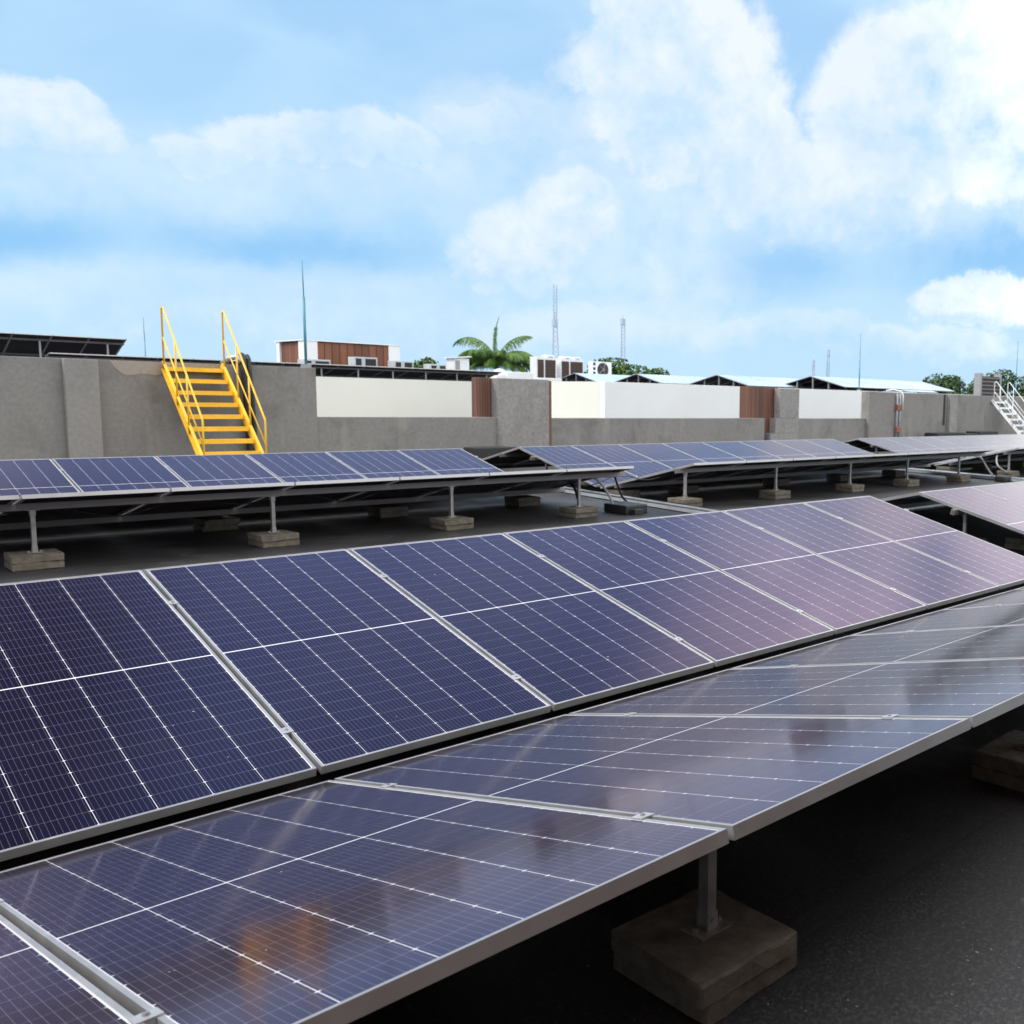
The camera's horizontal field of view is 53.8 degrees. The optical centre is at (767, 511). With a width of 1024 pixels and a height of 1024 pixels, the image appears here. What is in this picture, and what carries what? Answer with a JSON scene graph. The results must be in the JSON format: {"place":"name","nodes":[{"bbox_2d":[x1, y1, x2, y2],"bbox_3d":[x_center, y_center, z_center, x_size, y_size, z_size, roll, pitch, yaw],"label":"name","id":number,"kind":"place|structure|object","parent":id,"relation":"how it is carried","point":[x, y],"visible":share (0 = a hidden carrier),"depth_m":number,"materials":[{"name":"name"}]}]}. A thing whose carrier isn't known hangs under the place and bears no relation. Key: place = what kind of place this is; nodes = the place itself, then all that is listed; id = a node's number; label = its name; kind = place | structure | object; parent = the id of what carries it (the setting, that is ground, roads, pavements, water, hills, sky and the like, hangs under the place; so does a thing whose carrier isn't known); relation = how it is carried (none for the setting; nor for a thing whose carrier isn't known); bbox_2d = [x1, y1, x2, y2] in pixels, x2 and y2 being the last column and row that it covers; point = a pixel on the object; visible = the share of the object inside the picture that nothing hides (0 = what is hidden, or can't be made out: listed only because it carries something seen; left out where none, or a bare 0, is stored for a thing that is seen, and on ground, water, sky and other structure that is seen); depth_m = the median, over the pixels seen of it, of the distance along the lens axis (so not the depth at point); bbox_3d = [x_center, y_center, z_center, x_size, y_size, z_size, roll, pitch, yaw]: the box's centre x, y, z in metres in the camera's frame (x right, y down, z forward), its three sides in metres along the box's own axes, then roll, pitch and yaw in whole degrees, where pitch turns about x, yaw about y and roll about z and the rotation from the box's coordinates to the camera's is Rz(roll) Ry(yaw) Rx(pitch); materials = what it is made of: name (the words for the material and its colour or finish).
{"place":"outdoors","nodes":[
{"label":"outdoors","id":0,"kind":"place"},
{"bbox_2d":[316,376,471,416],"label":"white building","id":1,"kind":"structure","parent":0,"point":[354,397],"depth_m":40.53,"materials":[{"name":"beige paint"}]},
{"bbox_2d":[0,332,126,356],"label":"solar array","id":2,"kind":"object","parent":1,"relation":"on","point":[27,345],"visible":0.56,"depth_m":35.63,"materials":[{"name":"glass"}]},
{"bbox_2d":[45,352,501,380],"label":"solar array","id":3,"kind":"object","parent":1,"relation":"on","point":[349,371],"visible":0.42,"depth_m":43.14,"materials":[{"name":"glass"}]},
{"bbox_2d":[274,339,400,366],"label":"rust building","id":4,"kind":"structure","parent":1,"relation":"on","point":[333,352],"depth_m":50.81,"materials":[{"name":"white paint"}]},
{"bbox_2d":[0,451,1023,1023],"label":"rooftop","id":5,"kind":"object","parent":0,"point":[892,895],"depth_m":3.39,"materials":[{"name":"concrete"}]},
{"bbox_2d":[4,560,64,571],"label":"paving slab","id":6,"kind":"structure","parent":5,"relation":"on","point":[34,566],"depth_m":8.54,"materials":[{"name":"concrete"}]},
{"bbox_2d":[3,548,64,563],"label":"paving slab","id":7,"kind":"structure","parent":6,"relation":"on","point":[46,555],"depth_m":8.57,"materials":[{"name":"concrete"}]},
{"bbox_2d":[0,356,317,459],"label":"concrete wall","id":8,"kind":"structure","parent":5,"relation":"on","point":[54,408],"depth_m":17.18,"materials":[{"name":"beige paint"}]},
{"bbox_2d":[238,352,256,450],"bbox_3d":[-10.231,-1.998,18.756,0.260,2.229,0.613,-4,9,-40],"label":"cable duct","id":9,"kind":"object","parent":8,"relation":"attached to","point":[244,382],"visible":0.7,"depth_m":18.51,"materials":[{"name":"black plastic"}]},
{"bbox_2d":[160,306,266,454],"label":"roof stairs","id":10,"kind":"structure","parent":5,"relation":"on","point":[187,417],"depth_m":17.32,"materials":[{"name":"metal"}]},
{"bbox_2d":[192,523,237,531],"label":"paving slab","id":11,"kind":"structure","parent":5,"relation":"on","point":[196,526],"depth_m":11.13,"materials":[{"name":"concrete"}]},
{"bbox_2d":[194,515,239,525],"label":"paving slab","id":12,"kind":"structure","parent":11,"relation":"on","point":[216,520],"depth_m":11.17,"materials":[{"name":"concrete"}]},
{"bbox_2d":[248,539,299,547],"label":"paving slab","id":13,"kind":"structure","parent":5,"relation":"on","point":[270,544],"depth_m":10.08,"materials":[{"name":"concrete"}]},
{"bbox_2d":[247,529,298,541],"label":"paving slab","id":14,"kind":"structure","parent":13,"relation":"on","point":[265,536],"depth_m":10.08,"materials":[{"name":"concrete"}]},
{"bbox_2d":[0,487,565,530],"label":"mounting rail","id":15,"kind":"object","parent":5,"relation":"on","point":[54,523],"visible":1,"depth_m":11.34,"materials":[{"name":"metal"}]},
{"bbox_2d":[0,488,169,523],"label":"solar module","id":16,"kind":"object","parent":15,"relation":"on","point":[44,515],"visible":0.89,"depth_m":9.32,"materials":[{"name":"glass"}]},
{"bbox_2d":[122,482,293,515],"bbox_3d":[-6.165,-0.102,10.367,2.285,0.054,1.167,-10,-3,42],"label":"solar module","id":17,"kind":"object","parent":15,"relation":"on","point":[176,507],"visible":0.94,"depth_m":10.19,"materials":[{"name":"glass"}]},
{"bbox_2d":[236,477,398,508],"bbox_3d":[-5.395,-0.185,11.223,2.285,0.054,1.167,-10,-3,42],"label":"solar module","id":18,"kind":"object","parent":15,"relation":"on","point":[294,500],"visible":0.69,"depth_m":11.10,"materials":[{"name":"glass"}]},
{"bbox_2d":[336,473,488,501],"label":"solar module","id":19,"kind":"object","parent":15,"relation":"on","point":[399,493],"visible":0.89,"depth_m":11.93,"materials":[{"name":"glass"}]},
{"bbox_2d":[420,469,565,496],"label":"solar module","id":20,"kind":"object","parent":15,"relation":"on","point":[470,489],"visible":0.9,"depth_m":12.85,"materials":[{"name":"glass"}]},
{"bbox_2d":[0,472,674,516],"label":"string cable","id":21,"kind":"object","parent":20,"relation":"hanging from","point":[316,496],"visible":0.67,"depth_m":10.88,"materials":[{"name":"black plastic"}]},
{"bbox_2d":[496,466,633,491],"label":"solar module","id":22,"kind":"object","parent":15,"relation":"on","point":[551,484],"visible":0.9,"depth_m":13.69,"materials":[{"name":"glass"}]},
{"bbox_2d":[0,472,625,511],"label":"mounting rail","id":23,"kind":"object","parent":5,"relation":"on","point":[116,502],"visible":1,"depth_m":10.17,"materials":[{"name":"metal"}]},
{"bbox_2d":[317,417,496,451],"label":"wall","id":24,"kind":"structure","parent":5,"relation":"on","point":[367,433],"depth_m":21.18,"materials":[{"name":"concrete"}]},
{"bbox_2d":[471,377,490,416],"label":"wood cladding","id":25,"kind":"structure","parent":24,"relation":"on","point":[481,396],"depth_m":22.78,"materials":[{"name":"wood"}]},
{"bbox_2d":[464,446,515,458],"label":"bitumen kerb","id":26,"kind":"structure","parent":5,"relation":"on","point":[483,452],"depth_m":21.34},
{"bbox_2d":[491,378,548,446],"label":"concrete pillar","id":27,"kind":"structure","parent":5,"relation":"on","point":[520,409],"depth_m":23.19,"materials":[{"name":"concrete"}]},
{"bbox_2d":[494,463,551,468],"bbox_3d":[-2.872,-1.181,22.052,0.058,0.071,9.402,7,9,41],"label":"mounting rail","id":28,"kind":"object","parent":5,"relation":"on","point":[519,466],"depth_m":19.59,"materials":[{"name":"metal"}]},
{"bbox_2d":[482,446,534,465],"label":"solar module","id":29,"kind":"object","parent":28,"relation":"on","point":[495,459],"visible":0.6,"depth_m":18.69,"materials":[{"name":"glass"}]},
{"bbox_2d":[604,501,646,514],"bbox_3d":[-2.009,-0.053,13.705,0.600,0.130,0.400,7,9,41],"label":"junction case","id":30,"kind":"object","parent":5,"relation":"on","point":[627,508],"visible":1,"depth_m":13.57,"materials":[{"name":"black plastic"}]},
{"bbox_2d":[561,487,719,512],"bbox_3d":[-2.246,-0.203,15.157,0.274,0.051,6.030,-5,9,-42],"label":"cable tray","id":31,"kind":"object","parent":5,"relation":"on","point":[667,505],"visible":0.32,"depth_m":14.73,"materials":[{"name":"metal"}]},
{"bbox_2d":[552,418,764,445],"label":"wall","id":32,"kind":"structure","parent":5,"relation":"on","point":[585,431],"depth_m":26.53,"materials":[{"name":"concrete"}]},
{"bbox_2d":[613,952,797,1023],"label":"paving slab","id":33,"kind":"structure","parent":5,"relation":"on","point":[726,1005],"depth_m":2.63,"materials":[{"name":"concrete"}]},
{"bbox_2d":[611,888,797,1008],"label":"paving slab","id":34,"kind":"structure","parent":33,"relation":"on","point":[659,944],"depth_m":2.67,"materials":[{"name":"concrete"}]},
{"bbox_2d":[681,849,732,941],"bbox_3d":[-0.172,1.043,2.733,0.090,0.308,0.120,7,9,41],"label":"support post","id":35,"kind":"object","parent":34,"relation":"on","point":[708,923],"visible":0.69,"depth_m":2.73,"materials":[{"name":"metal"}]},
{"bbox_2d":[614,464,930,487],"bbox_3d":[0.660,-0.755,18.920,0.058,0.071,9.402,7,9,41],"label":"mounting rail","id":36,"kind":"object","parent":5,"relation":"on","point":[641,484],"visible":1,"depth_m":17.93,"materials":[{"name":"metal"}]},
{"bbox_2d":[600,461,745,488],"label":"solar module","id":37,"kind":"object","parent":36,"relation":"on","point":[673,476],"visible":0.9,"depth_m":15.28,"materials":[{"name":"glass"}]},
{"bbox_2d":[676,458,792,479],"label":"solar module","id":38,"kind":"object","parent":36,"relation":"on","point":[717,474],"visible":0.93,"depth_m":16.29,"materials":[{"name":"glass"}]},
{"bbox_2d":[723,456,834,476],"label":"solar module","id":39,"kind":"object","parent":36,"relation":"on","point":[795,460],"visible":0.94,"depth_m":17.15,"materials":[{"name":"glass"}]},
{"bbox_2d":[763,455,873,474],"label":"solar module","id":40,"kind":"object","parent":36,"relation":"on","point":[837,458],"visible":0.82,"depth_m":18.01,"materials":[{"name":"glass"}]},
{"bbox_2d":[764,388,798,440],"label":"concrete pillar","id":41,"kind":"structure","parent":5,"relation":"on","point":[784,423],"depth_m":30.58,"materials":[{"name":"concrete"}]},
{"bbox_2d":[739,386,777,432],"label":"wood cladding","id":42,"kind":"structure","parent":41,"relation":"attached to","point":[756,402],"depth_m":30.00,"materials":[{"name":"wood"}]},
{"bbox_2d":[674,453,985,473],"bbox_3d":[1.730,-0.955,17.939,0.058,0.071,9.402,7,9,41],"label":"mounting rail","id":43,"kind":"object","parent":5,"relation":"on","point":[710,469],"visible":1,"depth_m":16.92,"materials":[{"name":"metal"}]},
{"bbox_2d":[798,418,865,441],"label":"wall","id":44,"kind":"structure","parent":5,"relation":"on","point":[842,429],"depth_m":32.53,"materials":[{"name":"concrete"}]},
{"bbox_2d":[889,468,1023,481],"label":"cable tray","id":45,"kind":"object","parent":5,"relation":"on","point":[985,476],"visible":0.48,"depth_m":22.22,"materials":[{"name":"metal"}]},
{"bbox_2d":[972,764,1023,792],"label":"paving slab","id":46,"kind":"structure","parent":5,"relation":"on","point":[1007,780],"depth_m":4.15,"materials":[{"name":"concrete"}]},
{"bbox_2d":[974,729,1023,777],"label":"paving slab","id":47,"kind":"structure","parent":46,"relation":"on","point":[1003,754],"depth_m":4.19,"materials":[{"name":"concrete"}]},
{"bbox_2d":[991,382,1023,433],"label":"access ladder","id":48,"kind":"object","parent":5,"relation":"on","point":[999,408],"visible":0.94,"depth_m":40.01,"materials":[{"name":"white metal"}]},
{"bbox_3d":[0.145,0.913,5.243,0.058,0.071,9.402,7,9,41],"label":"rail","id":49,"kind":"object","parent":5,"relation":"on","visible":0},
{"bbox_2d":[0,898,164,1023],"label":"solar module","id":50,"kind":"object","parent":49,"relation":"on","point":[39,984],"visible":1,"depth_m":1.90,"materials":[{"name":"glass"}]},
{"bbox_2d":[0,780,728,1023],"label":"solar module","id":51,"kind":"object","parent":49,"relation":"on","point":[332,902],"visible":1,"depth_m":2.28,"materials":[{"name":"glass"}]},
{"bbox_2d":[334,712,970,840],"bbox_3d":[-0.529,0.899,3.536,2.285,0.054,1.167,-10,-3,42],"label":"solar module","id":52,"kind":"object","parent":49,"relation":"on","point":[737,777],"visible":0.98,"depth_m":3.20,"materials":[{"name":"glass"}]},
{"bbox_2d":[569,658,1023,727],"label":"solar module","id":53,"kind":"object","parent":49,"relation":"on","point":[978,692],"visible":0.94,"depth_m":4.19,"materials":[{"name":"glass"}]},
{"bbox_2d":[731,624,1023,668],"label":"solar module","id":54,"kind":"object","parent":49,"relation":"on","point":[994,642],"visible":0.94,"depth_m":5.35,"materials":[{"name":"glass"}]},
{"bbox_2d":[852,603,1023,634],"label":"solar module","id":55,"kind":"object","parent":49,"relation":"on","point":[996,615],"visible":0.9,"depth_m":6.43,"materials":[{"name":"glass"}]},
{"bbox_2d":[942,589,1023,609],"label":"solar module","id":56,"kind":"object","parent":49,"relation":"on","point":[1016,596],"visible":0.69,"depth_m":7.41,"materials":[{"name":"glass"}]},
{"bbox_3d":[-0.537,0.847,5.849,0.058,0.071,9.402,7,9,41],"label":"rail","id":57,"kind":"object","parent":5,"relation":"on","visible":0},
{"bbox_2d":[0,570,316,861],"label":"solar module","id":58,"kind":"object","parent":57,"relation":"on","point":[127,699],"visible":1,"depth_m":4.02,"materials":[{"name":"glass"}]},
{"bbox_2d":[145,549,550,773],"bbox_3d":[-2.279,0.661,5.085,2.285,0.052,1.167,24,20,38],"label":"solar module","id":59,"kind":"object","parent":57,"relation":"on","point":[334,660],"visible":1,"depth_m":4.88,"materials":[{"name":"glass"}]},
{"bbox_2d":[349,533,713,710],"bbox_3d":[-1.510,0.578,5.941,2.285,0.052,1.167,24,20,38],"label":"solar module","id":60,"kind":"object","parent":57,"relation":"on","point":[554,636],"visible":1,"depth_m":5.76,"materials":[{"name":"glass"}]},
{"bbox_2d":[504,521,834,666],"bbox_3d":[-0.740,0.494,6.798,2.285,0.052,1.167,24,20,38],"label":"solar module","id":61,"kind":"object","parent":57,"relation":"on","point":[717,617],"visible":0.97,"depth_m":6.64,"materials":[{"name":"glass"}]},
{"bbox_2d":[626,511,926,633],"bbox_3d":[0.029,0.411,7.654,2.285,0.052,1.167,24,20,38],"label":"solar module","id":62,"kind":"object","parent":57,"relation":"on","point":[837,598],"visible":0.97,"depth_m":7.51,"materials":[{"name":"glass"}]},
{"bbox_2d":[723,503,999,608],"bbox_3d":[0.798,0.327,8.510,2.285,0.052,1.167,24,20,38],"label":"solar module","id":63,"kind":"object","parent":57,"relation":"on","point":[929,581],"visible":0.97,"depth_m":8.38,"materials":[{"name":"glass"}]},
{"bbox_2d":[804,496,1023,588],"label":"solar module","id":64,"kind":"object","parent":57,"relation":"on","point":[1002,568],"visible":0.96,"depth_m":9.29,"materials":[{"name":"glass"}]},
{"bbox_3d":[-6.557,-0.112,12.252,0.058,0.071,8.248,7,9,41],"label":"rail","id":65,"kind":"object","parent":5,"relation":"on","visible":0},
{"bbox_2d":[0,459,79,495],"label":"solar module","id":66,"kind":"object","parent":65,"relation":"on","point":[31,476],"visible":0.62,"depth_m":11.45,"materials":[{"name":"glass"}]},
{"bbox_2d":[52,456,188,491],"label":"solar module","id":67,"kind":"object","parent":65,"relation":"on","point":[110,473],"visible":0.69,"depth_m":12.15,"materials":[{"name":"glass"}]},
{"bbox_2d":[156,454,281,486],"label":"solar module","id":68,"kind":"object","parent":65,"relation":"on","point":[210,470],"visible":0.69,"depth_m":13.00,"materials":[{"name":"glass"}]},
{"bbox_2d":[246,452,365,481],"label":"solar module","id":69,"kind":"object","parent":65,"relation":"on","point":[303,466],"visible":0.63,"depth_m":13.86,"materials":[{"name":"glass"}]},
{"bbox_2d":[326,450,438,478],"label":"solar module","id":70,"kind":"object","parent":65,"relation":"on","point":[381,464],"visible":0.59,"depth_m":14.72,"materials":[{"name":"glass"}]},
{"bbox_2d":[398,448,503,474],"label":"solar module","id":71,"kind":"object","parent":65,"relation":"on","point":[449,461],"visible":0.65,"depth_m":15.58,"materials":[{"name":"glass"}]},
{"bbox_3d":[-0.021,-0.822,19.526,0.058,0.071,9.402,7,9,41],"label":"rail","id":72,"kind":"object","parent":5,"relation":"on","visible":0},
{"bbox_2d":[519,446,636,486],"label":"solar module","id":73,"kind":"object","parent":72,"relation":"on","point":[564,457],"visible":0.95,"depth_m":17.18,"materials":[{"name":"glass"}]},
{"bbox_2d":[572,444,671,476],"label":"solar module","id":74,"kind":"object","parent":72,"relation":"on","point":[616,455],"visible":0.69,"depth_m":18.02,"materials":[{"name":"glass"}]},
{"bbox_2d":[619,443,704,467],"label":"solar module","id":75,"kind":"object","parent":72,"relation":"on","point":[666,455],"visible":0.66,"depth_m":18.98,"materials":[{"name":"glass"}]},
{"bbox_2d":[662,442,745,461],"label":"solar module","id":76,"kind":"object","parent":72,"relation":"on","point":[703,451],"visible":0.61,"depth_m":19.86,"materials":[{"name":"glass"}]},
{"bbox_2d":[702,441,781,460],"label":"solar module","id":77,"kind":"object","parent":72,"relation":"on","point":[741,450],"visible":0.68,"depth_m":20.72,"materials":[{"name":"glass"}]},
{"bbox_2d":[739,440,813,458],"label":"solar module","id":78,"kind":"object","parent":72,"relation":"on","point":[779,450],"visible":0.64,"depth_m":21.57,"materials":[{"name":"glass"}]},
{"bbox_2d":[772,440,845,456],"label":"solar module","id":79,"kind":"object","parent":72,"relation":"on","point":[809,448],"visible":0.59,"depth_m":22.44,"materials":[{"name":"glass"}]},
{"bbox_2d":[806,439,873,455],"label":"solar module","id":80,"kind":"object","parent":72,"relation":"on","point":[840,447],"visible":0.62,"depth_m":23.29,"materials":[{"name":"glass"}]},
{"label":"rail","id":81,"kind":"object","parent":5,"relation":"on","visible":0},
{"bbox_2d":[858,438,949,464],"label":"solar module","id":82,"kind":"object","parent":81,"relation":"on","point":[890,445],"visible":0.69,"depth_m":24.85,"materials":[{"name":"glass"}]},
{"bbox_2d":[885,437,967,460],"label":"solar module","id":83,"kind":"object","parent":81,"relation":"on","point":[915,444],"visible":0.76,"depth_m":25.77,"materials":[{"name":"glass"}]},
{"bbox_2d":[908,437,973,457],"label":"solar module","id":84,"kind":"object","parent":81,"relation":"on","point":[941,444],"visible":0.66,"depth_m":26.64,"materials":[{"name":"glass"}]},
{"bbox_2d":[930,436,998,453],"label":"solar module","id":85,"kind":"object","parent":81,"relation":"on","point":[961,443],"visible":0.58,"depth_m":27.48,"materials":[{"name":"glass"}]},
{"bbox_2d":[0,0,1023,393],"label":"sky","id":86,"kind":"structure","parent":0,"point":[756,188],"materials":[{"name":"blue"}]},
{"bbox_2d":[530,355,556,377],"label":"air conditioning unit","id":87,"kind":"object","parent":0,"point":[543,366],"depth_m":66.33,"materials":[{"name":"white metal"}]},
{"bbox_2d":[556,356,583,377],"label":"air conditioning unit","id":88,"kind":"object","parent":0,"point":[565,366],"depth_m":67.79,"materials":[{"name":"white metal"}]},
{"bbox_2d":[861,391,1023,437],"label":"concrete wall","id":89,"kind":"structure","parent":0,"point":[922,414],"depth_m":36.99,"materials":[{"name":"concrete"}]},
{"bbox_2d":[973,373,1001,395],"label":"louvre screen","id":90,"kind":"object","parent":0,"point":[983,385],"visible":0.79,"depth_m":45.98,"materials":[{"name":"metal"}]},
{"bbox_3d":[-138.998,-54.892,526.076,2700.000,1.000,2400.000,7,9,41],"label":"ground","id":91,"kind":"structure","parent":0,"visible":0},
{"bbox_2d":[453,318,532,371],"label":"palm tree","id":92,"kind":"object","parent":91,"relation":"on","point":[512,361],"visible":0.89,"depth_m":73.62,"materials":[{"name":"green plant"}]},
{"bbox_2d":[584,357,651,374],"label":"broad tree","id":93,"kind":"object","parent":91,"relation":"on","point":[620,369],"visible":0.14,"depth_m":99.72,"materials":[{"name":"green plant"}]},
{"bbox_2d":[551,381,1014,417],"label":"white building","id":94,"kind":"structure","parent":91,"relation":"on","point":[578,399],"depth_m":36.83,"materials":[{"name":"paint"}]},
{"bbox_2d":[561,373,630,381],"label":"solar tent","id":95,"kind":"object","parent":94,"relation":"on","point":[591,377],"visible":0.24,"depth_m":61.17,"materials":[{"name":"metal"}]},
{"bbox_2d":[615,374,707,384],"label":"solar tent","id":96,"kind":"object","parent":94,"relation":"on","point":[657,379],"visible":0.29,"depth_m":57.28,"materials":[{"name":"metal"}]},
{"bbox_2d":[687,375,937,392],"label":"solar tent","id":97,"kind":"object","parent":94,"relation":"on","point":[727,380],"visible":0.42,"depth_m":49.91,"materials":[{"name":"metal"}]},
{"bbox_2d":[785,376,954,391],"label":"solar tent","id":98,"kind":"object","parent":94,"relation":"on","point":[875,384],"visible":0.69,"depth_m":50.79,"materials":[{"name":"metal"}]},
{"bbox_2d":[917,373,973,394],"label":"dark tree","id":99,"kind":"object","parent":91,"relation":"on","point":[954,383],"visible":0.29,"depth_m":113.53,"materials":[{"name":"green plant"}]},
{"bbox_2d":[960,369,1023,396],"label":"dark tree","id":100,"kind":"object","parent":91,"relation":"on","point":[1012,379],"visible":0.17,"depth_m":119.75,"materials":[{"name":"green plant"}]},
{"bbox_3d":[3.612,0.002,12.407,0.090,0.291,0.120,7,9,41],"label":"support post","id":101,"kind":"object","parent":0,"visible":0},
{"bbox_2d":[950,508,965,514],"bbox_3d":[3.648,-0.172,12.435,0.058,0.071,4.786,7,9,41],"label":"mounting rail","id":102,"kind":"object","parent":101,"relation":"on","point":[954,511],"visible":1,"depth_m":10.69,"materials":[{"name":"metal"}]},
{"bbox_2d":[919,487,1023,533],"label":"solar module","id":103,"kind":"object","parent":102,"relation":"on","point":[1004,512],"visible":1,"depth_m":10.98,"materials":[{"name":"glass"}]},
{"bbox_2d":[972,482,1023,505],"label":"solar module","id":104,"kind":"object","parent":102,"relation":"on","point":[1013,492],"visible":0.77,"depth_m":12.01,"materials":[{"name":"glass"}]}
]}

